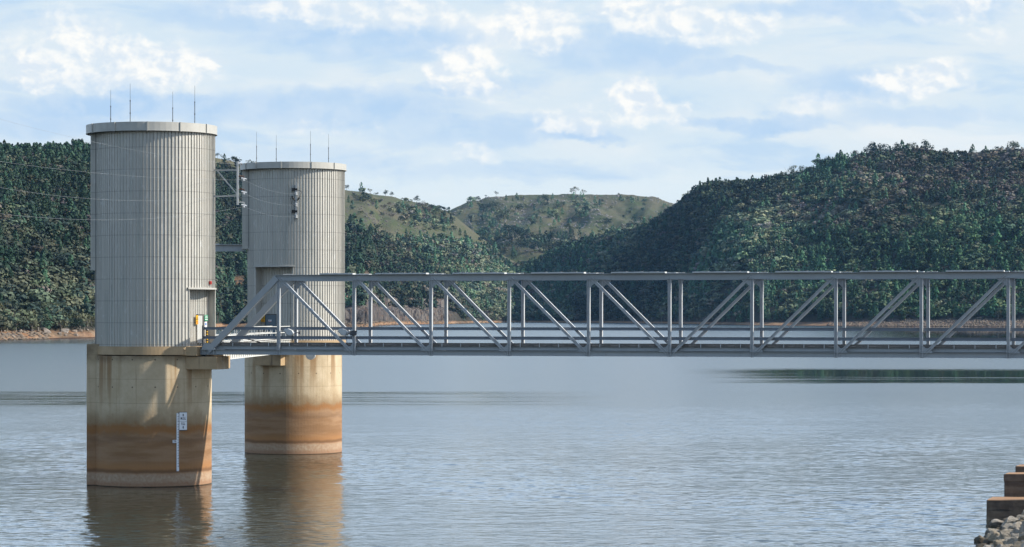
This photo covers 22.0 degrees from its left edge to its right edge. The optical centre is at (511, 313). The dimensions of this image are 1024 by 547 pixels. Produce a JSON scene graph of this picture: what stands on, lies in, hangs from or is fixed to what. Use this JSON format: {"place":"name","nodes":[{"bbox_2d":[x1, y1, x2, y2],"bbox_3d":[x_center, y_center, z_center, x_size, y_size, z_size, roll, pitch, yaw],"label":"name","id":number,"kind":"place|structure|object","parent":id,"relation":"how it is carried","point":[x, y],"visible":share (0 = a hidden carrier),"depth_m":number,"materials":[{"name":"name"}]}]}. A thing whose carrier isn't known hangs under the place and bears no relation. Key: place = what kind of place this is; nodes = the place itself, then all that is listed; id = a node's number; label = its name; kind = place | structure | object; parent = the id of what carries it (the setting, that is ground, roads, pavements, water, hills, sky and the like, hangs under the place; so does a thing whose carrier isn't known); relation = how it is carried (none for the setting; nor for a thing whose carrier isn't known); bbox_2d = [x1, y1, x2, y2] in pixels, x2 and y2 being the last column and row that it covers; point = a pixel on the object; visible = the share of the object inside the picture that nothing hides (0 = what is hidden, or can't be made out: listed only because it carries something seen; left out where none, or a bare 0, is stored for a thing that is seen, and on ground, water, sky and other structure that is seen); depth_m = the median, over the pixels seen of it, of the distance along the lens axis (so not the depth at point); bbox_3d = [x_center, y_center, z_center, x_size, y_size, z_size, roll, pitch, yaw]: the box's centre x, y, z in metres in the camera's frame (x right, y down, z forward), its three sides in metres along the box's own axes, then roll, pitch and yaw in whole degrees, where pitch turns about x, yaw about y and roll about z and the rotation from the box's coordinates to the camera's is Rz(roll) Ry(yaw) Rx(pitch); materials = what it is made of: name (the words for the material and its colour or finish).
{"place":"outdoors","nodes":[
{"label":"outdoors","id":0,"kind":"place"},
{"bbox_2d":[0,322,1023,546],"bbox_3d":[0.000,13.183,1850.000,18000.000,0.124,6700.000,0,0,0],"label":"water","id":1,"kind":"structure","parent":0,"point":[535,451],"depth_m":245.49,"materials":[{"name":"grey liquid"}]},
{"bbox_2d":[86,100,229,486],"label":"intake tower","id":2,"kind":"structure","parent":1,"relation":"in","point":[150,367],"depth_m":201.03,"materials":[{"name":"concrete"}]},
{"bbox_2d":[173,412,186,470],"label":"water gauge","id":3,"kind":"object","parent":2,"relation":"attached to","point":[181,421],"visible":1,"depth_m":201.09,"materials":[{"name":"white metal"}]},
{"bbox_2d":[197,315,201,342],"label":"door","id":4,"kind":"structure","parent":2,"relation":"in","point":[199,326],"depth_m":203.84,"materials":[{"name":"white metal"}]},
{"bbox_2d":[214,161,246,206],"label":"cable bracket","id":5,"kind":"object","parent":2,"relation":"attached to","point":[238,189],"visible":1,"depth_m":204.17,"materials":[{"name":"metal"}]},
{"bbox_2d":[0,161,206,179],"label":"power cable","id":6,"kind":"object","parent":5,"relation":"attached to","point":[113,174],"visible":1,"depth_m":186.21,"materials":[{"name":"silver metal"}]},
{"bbox_2d":[1,119,238,164],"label":"power cable","id":7,"kind":"object","parent":5,"relation":"attached to","point":[120,147],"visible":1,"depth_m":187.58,"materials":[{"name":"silver metal"}]},
{"bbox_2d":[7,208,233,219],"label":"power cable","id":8,"kind":"object","parent":5,"relation":"attached to","point":[125,219],"visible":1,"depth_m":187.79,"materials":[{"name":"silver metal"}]},
{"bbox_2d":[0,187,243,200],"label":"power cable","id":9,"kind":"object","parent":5,"relation":"attached to","point":[126,200],"visible":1,"depth_m":188.17,"materials":[{"name":"silver metal"}]},
{"bbox_2d":[240,131,346,454],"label":"intake tower","id":10,"kind":"structure","parent":1,"relation":"in","point":[293,404],"depth_m":247.66,"materials":[{"name":"concrete"}]},
{"bbox_2d":[215,244,243,250],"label":"link girder","id":11,"kind":"object","parent":10,"relation":"attached to","point":[228,247],"visible":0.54,"depth_m":250.59,"materials":[{"name":"metal"}]},
{"bbox_2d":[212,326,291,358],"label":"access walkway","id":12,"kind":"structure","parent":10,"relation":"attached to","point":[259,340],"depth_m":226.64,"materials":[{"name":"white metal"}]},
{"bbox_2d":[266,315,275,335],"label":"door","id":13,"kind":"structure","parent":10,"relation":"in","point":[268,317],"depth_m":248.90,"materials":[{"name":"metal"}]},
{"bbox_2d":[290,182,301,219],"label":"insulator mast","id":14,"kind":"object","parent":10,"relation":"attached to","point":[295,198],"visible":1,"depth_m":246.68,"materials":[{"name":"metal"}]},
{"bbox_2d":[306,355,315,359],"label":"round vent","id":15,"kind":"object","parent":10,"relation":"attached to","point":[310,357],"visible":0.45,"depth_m":245.87,"materials":[{"name":"metal"}]},
{"bbox_2d":[0,158,1023,339],"bbox_3d":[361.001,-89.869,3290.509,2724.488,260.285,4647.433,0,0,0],"label":"hills","id":16,"kind":"structure","parent":0,"point":[379,313],"depth_m":3333.46,"materials":[{"name":"green plant"}]},
{"bbox_2d":[1,314,16,331],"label":"gum tree","id":17,"kind":"object","parent":16,"relation":"on","point":[10,317],"visible":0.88,"depth_m":1360.86,"materials":[{"name":"green plant"}]},
{"bbox_2d":[3,299,19,310],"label":"gum tree","id":18,"kind":"object","parent":16,"relation":"on","point":[14,304],"visible":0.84,"depth_m":1402.35,"materials":[{"name":"green plant"}]},
{"bbox_2d":[8,314,27,331],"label":"gum tree","id":19,"kind":"object","parent":16,"relation":"on","point":[20,317],"visible":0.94,"depth_m":1371.20,"materials":[{"name":"green plant"}]},
{"bbox_2d":[22,308,40,315],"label":"gum tree","id":20,"kind":"object","parent":16,"relation":"on","point":[33,311],"visible":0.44,"depth_m":1407.72,"materials":[{"name":"green plant"}]},
{"bbox_2d":[28,319,38,330],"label":"gum tree","id":21,"kind":"object","parent":16,"relation":"on","point":[33,321],"visible":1,"depth_m":1385.95,"materials":[{"name":"green plant"}]},
{"bbox_2d":[34,315,51,330],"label":"gum tree","id":22,"kind":"object","parent":16,"relation":"on","point":[40,317],"visible":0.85,"depth_m":1401.50,"materials":[{"name":"green plant"}]},
{"bbox_2d":[34,311,51,327],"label":"gum tree","id":23,"kind":"object","parent":16,"relation":"on","point":[42,313],"visible":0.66,"depth_m":1413.27,"materials":[{"name":"green plant"}]},
{"bbox_2d":[38,302,52,309],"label":"gum tree","id":24,"kind":"object","parent":16,"relation":"on","point":[42,304],"visible":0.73,"depth_m":1446.82,"materials":[{"name":"green plant"}]},
{"bbox_2d":[41,327,50,332],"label":"boulder","id":25,"kind":"object","parent":16,"relation":"on","point":[44,329],"visible":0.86,"depth_m":1403.04,"materials":[{"name":"grey stone"}]},
{"bbox_2d":[57,318,68,331],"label":"gum tree","id":26,"kind":"object","parent":16,"relation":"on","point":[65,323],"visible":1,"depth_m":1428.80,"materials":[{"name":"green plant"}]},
{"bbox_2d":[59,310,76,320],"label":"gum tree","id":27,"kind":"object","parent":16,"relation":"on","point":[69,315],"visible":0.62,"depth_m":1452.97,"materials":[{"name":"green plant"}]},
{"bbox_2d":[67,310,80,318],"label":"gum tree","id":28,"kind":"object","parent":16,"relation":"on","point":[76,314],"visible":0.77,"depth_m":1465.59,"materials":[{"name":"green plant"}]},
{"bbox_2d":[73,319,86,328],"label":"gum tree","id":29,"kind":"object","parent":16,"relation":"on","point":[80,325],"visible":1,"depth_m":1455.69,"materials":[{"name":"green plant"}]},
{"bbox_2d":[75,312,88,326],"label":"gum tree","id":30,"kind":"object","parent":16,"relation":"on","point":[82,315],"visible":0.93,"depth_m":1469.77,"materials":[{"name":"green plant"}]},
{"bbox_2d":[227,160,449,236],"bbox_3d":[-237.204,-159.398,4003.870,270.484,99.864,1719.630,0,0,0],"label":"trees","id":31,"kind":"object","parent":16,"relation":"on","point":[368,217],"visible":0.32,"depth_m":4098.39,"materials":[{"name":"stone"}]},
{"bbox_2d":[397,216,406,222],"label":"gum tree","id":32,"kind":"object","parent":16,"relation":"on","point":[402,218],"visible":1,"depth_m":4098.39,"materials":[{"name":"green plant"}]},
{"bbox_2d":[417,201,426,210],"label":"gum tree","id":33,"kind":"object","parent":16,"relation":"on","point":[423,203],"visible":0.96,"depth_m":4582.50,"materials":[{"name":"green plant"}]},
{"bbox_2d":[431,207,442,214],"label":"gum tree","id":34,"kind":"object","parent":16,"relation":"on","point":[436,211],"visible":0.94,"depth_m":4641.41,"materials":[{"name":"green plant"}]},
{"bbox_2d":[0,138,1023,330],"bbox_3d":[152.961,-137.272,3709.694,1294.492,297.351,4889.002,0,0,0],"label":"forest","id":35,"kind":"object","parent":16,"relation":"on","point":[28,272],"visible":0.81,"depth_m":3323.03,"materials":[{"name":"green plant"}]},
{"bbox_2d":[0,309,1023,339],"bbox_3d":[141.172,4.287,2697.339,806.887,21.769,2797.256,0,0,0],"label":"shore rubble","id":36,"kind":"object","parent":16,"relation":"on","point":[855,323],"visible":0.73,"depth_m":2749.80,"materials":[{"name":"brown stone"}]},
{"bbox_2d":[785,165,796,173],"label":"gum tree","id":37,"kind":"object","parent":16,"relation":"on","point":[794,166],"visible":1,"depth_m":3776.67,"materials":[{"name":"green plant"}]},
{"bbox_2d":[863,141,876,153],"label":"gum tree","id":38,"kind":"object","parent":16,"relation":"on","point":[866,149],"visible":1,"depth_m":3702.11,"materials":[{"name":"green plant"}]},
{"bbox_2d":[868,310,873,319],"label":"gum tree","id":39,"kind":"object","parent":16,"relation":"on","point":[871,315],"visible":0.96,"depth_m":2879.79,"materials":[{"name":"green plant"}]},
{"bbox_2d":[876,143,889,151],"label":"gum tree","id":40,"kind":"object","parent":16,"relation":"on","point":[880,147],"visible":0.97,"depth_m":3693.27,"materials":[{"name":"green plant"}]},
{"bbox_2d":[890,142,901,150],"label":"gum tree","id":41,"kind":"object","parent":16,"relation":"on","point":[893,148],"visible":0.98,"depth_m":3672.74,"materials":[{"name":"green plant"}]},
{"bbox_2d":[899,310,906,318],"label":"gum tree","id":42,"kind":"object","parent":16,"relation":"on","point":[904,316],"visible":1,"depth_m":2838.42,"materials":[{"name":"green plant"}]},
{"bbox_2d":[921,140,933,149],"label":"gum tree","id":43,"kind":"object","parent":16,"relation":"on","point":[926,144],"visible":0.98,"depth_m":3662.56,"materials":[{"name":"green plant"}]},
{"bbox_2d":[955,296,964,302],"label":"gum tree","id":44,"kind":"object","parent":16,"relation":"on","point":[959,300],"visible":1,"depth_m":2826.21,"materials":[{"name":"green plant"}]},
{"bbox_2d":[1007,141,1019,148],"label":"gum tree","id":45,"kind":"object","parent":16,"relation":"on","point":[1016,143],"visible":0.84,"depth_m":3603.19,"materials":[{"name":"green plant"}]},
{"bbox_2d":[0,0,1023,210],"label":"sky","id":46,"kind":"structure","parent":0,"point":[445,103],"materials":[{"name":"blue"}]},
{"bbox_2d":[448,194,672,273],"bbox_3d":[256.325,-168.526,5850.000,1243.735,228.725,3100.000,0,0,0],"label":"hill","id":47,"kind":"structure","parent":0,"point":[617,211],"depth_m":5720.12,"materials":[{"name":"green plant"}]},
{"bbox_2d":[493,211,506,219],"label":"gum tree","id":48,"kind":"object","parent":47,"relation":"on","point":[498,215],"visible":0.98,"depth_m":5599.20,"materials":[{"name":"green plant"}]},
{"bbox_2d":[495,210,508,218],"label":"gum tree","id":49,"kind":"object","parent":47,"relation":"on","point":[501,212],"visible":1,"depth_m":5631.09,"materials":[{"name":"green plant"}]},
{"bbox_2d":[502,224,511,236],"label":"gum tree","id":50,"kind":"object","parent":47,"relation":"on","point":[506,227],"visible":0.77,"depth_m":5216.72,"materials":[{"name":"green plant"}]},
{"bbox_2d":[506,225,518,238],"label":"gum tree","id":51,"kind":"object","parent":47,"relation":"on","point":[512,229],"visible":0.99,"depth_m":5115.18,"materials":[{"name":"green plant"}]},
{"bbox_2d":[510,246,516,258],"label":"pine tree","id":52,"kind":"object","parent":47,"relation":"on","point":[513,254],"visible":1,"depth_m":4812.00,"materials":[{"name":"green plant"}]},
{"bbox_2d":[510,204,522,211],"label":"gum tree","id":53,"kind":"object","parent":47,"relation":"on","point":[517,207],"visible":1,"depth_m":5785.26,"materials":[{"name":"green plant"}]},
{"bbox_2d":[513,228,524,236],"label":"gum tree","id":54,"kind":"object","parent":47,"relation":"on","point":[517,233],"visible":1,"depth_m":5094.48,"materials":[{"name":"green plant"}]},
{"bbox_2d":[515,242,526,251],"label":"gum tree","id":55,"kind":"object","parent":47,"relation":"on","point":[521,244],"visible":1,"depth_m":4866.21,"materials":[{"name":"green plant"}]},
{"bbox_2d":[518,229,529,236],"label":"gum tree","id":56,"kind":"object","parent":47,"relation":"on","point":[523,234],"visible":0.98,"depth_m":5074.53,"materials":[{"name":"green plant"}]},
{"bbox_2d":[524,239,534,249],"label":"gum tree","id":57,"kind":"object","parent":47,"relation":"on","point":[527,242],"visible":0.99,"depth_m":4876.80,"materials":[{"name":"green plant"}]},
{"bbox_2d":[529,232,538,237],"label":"gum tree","id":58,"kind":"object","parent":47,"relation":"on","point":[532,234],"visible":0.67,"depth_m":5033.88,"materials":[{"name":"green plant"}]},
{"bbox_2d":[531,240,542,251],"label":"gum tree","id":59,"kind":"object","parent":47,"relation":"on","point":[536,245],"visible":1,"depth_m":4841.66,"materials":[{"name":"green plant"}]},
{"bbox_2d":[538,194,549,201],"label":"gum tree","id":60,"kind":"object","parent":47,"relation":"on","point":[543,196],"visible":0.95,"depth_m":5938.59,"materials":[{"name":"green plant"}]},
{"bbox_2d":[540,232,557,242],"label":"gum tree","id":61,"kind":"object","parent":47,"relation":"on","point":[549,236],"visible":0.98,"depth_m":4961.39,"materials":[{"name":"green plant"}]},
{"bbox_2d":[548,240,560,247],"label":"gum tree","id":62,"kind":"object","parent":47,"relation":"on","point":[552,242],"visible":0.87,"depth_m":4841.95,"materials":[{"name":"green plant"}]},
{"bbox_2d":[452,194,673,252],"bbox_3d":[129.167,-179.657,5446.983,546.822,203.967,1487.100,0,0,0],"label":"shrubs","id":63,"kind":"object","parent":47,"relation":"on","point":[598,213],"visible":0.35,"depth_m":5599.65,"materials":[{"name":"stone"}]},
{"bbox_2d":[563,223,574,231],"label":"gum tree","id":64,"kind":"object","parent":47,"relation":"on","point":[567,226],"visible":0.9,"depth_m":5150.40,"materials":[{"name":"green plant"}]},
{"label":"embankment","id":65,"kind":"structure","parent":0,"visible":0},
{"bbox_2d":[974,535,984,542],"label":"rock","id":66,"kind":"object","parent":65,"relation":"on","point":[979,539],"visible":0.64,"depth_m":152.06,"materials":[{"name":"stone"}]},
{"bbox_2d":[983,529,999,542],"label":"rock","id":67,"kind":"object","parent":65,"relation":"on","point":[992,531],"visible":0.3,"depth_m":151.00,"materials":[{"name":"stone"}]},
{"bbox_2d":[985,528,999,534],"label":"rock","id":68,"kind":"object","parent":65,"relation":"on","point":[988,530],"visible":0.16,"depth_m":156.37,"materials":[{"name":"stone"}]},
{"bbox_2d":[988,533,999,543],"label":"rock","id":69,"kind":"object","parent":65,"relation":"on","point":[992,537],"visible":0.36,"depth_m":149.80,"materials":[{"name":"stone"}]},
{"bbox_2d":[989,519,1003,526],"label":"rock","id":70,"kind":"object","parent":65,"relation":"on","point":[994,522],"visible":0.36,"depth_m":163.40,"materials":[{"name":"stone"}]},
{"bbox_2d":[993,539,1004,546],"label":"rock","id":71,"kind":"object","parent":65,"relation":"on","point":[996,542],"visible":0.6,"depth_m":137.71,"materials":[{"name":"stone"}]},
{"bbox_2d":[986,497,1023,519],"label":"concrete block","id":72,"kind":"structure","parent":65,"relation":"on","point":[1000,508],"depth_m":168.60,"materials":[{"name":"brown concrete"}]},
{"bbox_2d":[1002,523,1012,529],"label":"rock","id":73,"kind":"object","parent":65,"relation":"on","point":[1005,525],"visible":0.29,"depth_m":155.86,"materials":[{"name":"stone"}]},
{"bbox_2d":[999,516,1017,529],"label":"rock","id":74,"kind":"object","parent":65,"relation":"on","point":[1010,518],"visible":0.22,"depth_m":160.38,"materials":[{"name":"stone"}]},
{"bbox_2d":[998,529,1019,539],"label":"rock","id":75,"kind":"object","parent":65,"relation":"on","point":[1004,532],"visible":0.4,"depth_m":145.82,"materials":[{"name":"stone"}]},
{"bbox_2d":[1006,536,1017,544],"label":"rock","id":76,"kind":"object","parent":65,"relation":"on","point":[1012,540],"visible":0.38,"depth_m":133.14,"materials":[{"name":"stone"}]},
{"bbox_2d":[1004,472,1023,496],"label":"concrete block","id":77,"kind":"structure","parent":65,"relation":"on","point":[1013,484],"depth_m":171.30,"materials":[{"name":"brown concrete"}]},
{"bbox_2d":[1008,522,1020,528],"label":"rock","id":78,"kind":"object","parent":65,"relation":"on","point":[1015,525],"visible":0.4,"depth_m":151.07,"materials":[{"name":"stone"}]},
{"bbox_2d":[1013,541,1023,545],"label":"rock","id":79,"kind":"object","parent":65,"relation":"on","point":[1016,543],"visible":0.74,"depth_m":124.85,"materials":[{"name":"stone"}]},
{"bbox_2d":[1015,464,1023,471],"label":"concrete block","id":80,"kind":"structure","parent":65,"relation":"on","point":[1019,468],"depth_m":173.41,"materials":[{"name":"brown concrete"}]},
{"bbox_2d":[1019,533,1023,540],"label":"rock","id":81,"kind":"object","parent":65,"relation":"on","point":[1021,537],"visible":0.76,"depth_m":129.97,"materials":[{"name":"stone"}]},
{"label":"bridge abutment","id":82,"kind":"object","parent":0,"visible":0},
{"bbox_2d":[200,270,1023,358],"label":"truss bridge","id":83,"kind":"structure","parent":82,"relation":"on","point":[285,283],"depth_m":193.09,"materials":[{"name":"paint"}]},
{"bbox_2d":[284,329,299,340],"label":"floodlight","id":84,"kind":"object","parent":83,"relation":"attached to","point":[290,332],"visible":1,"depth_m":199.40,"materials":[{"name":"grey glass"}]},
{"bbox_2d":[338,329,349,340],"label":"floodlight","id":85,"kind":"object","parent":83,"relation":"attached to","point":[343,332],"visible":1,"depth_m":198.19,"materials":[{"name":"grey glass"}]},
{"bbox_2d":[345,331,356,337],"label":"junction box","id":86,"kind":"object","parent":83,"relation":"attached to","point":[353,332],"visible":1,"depth_m":197.87,"materials":[{"name":"metal"}]}
]}

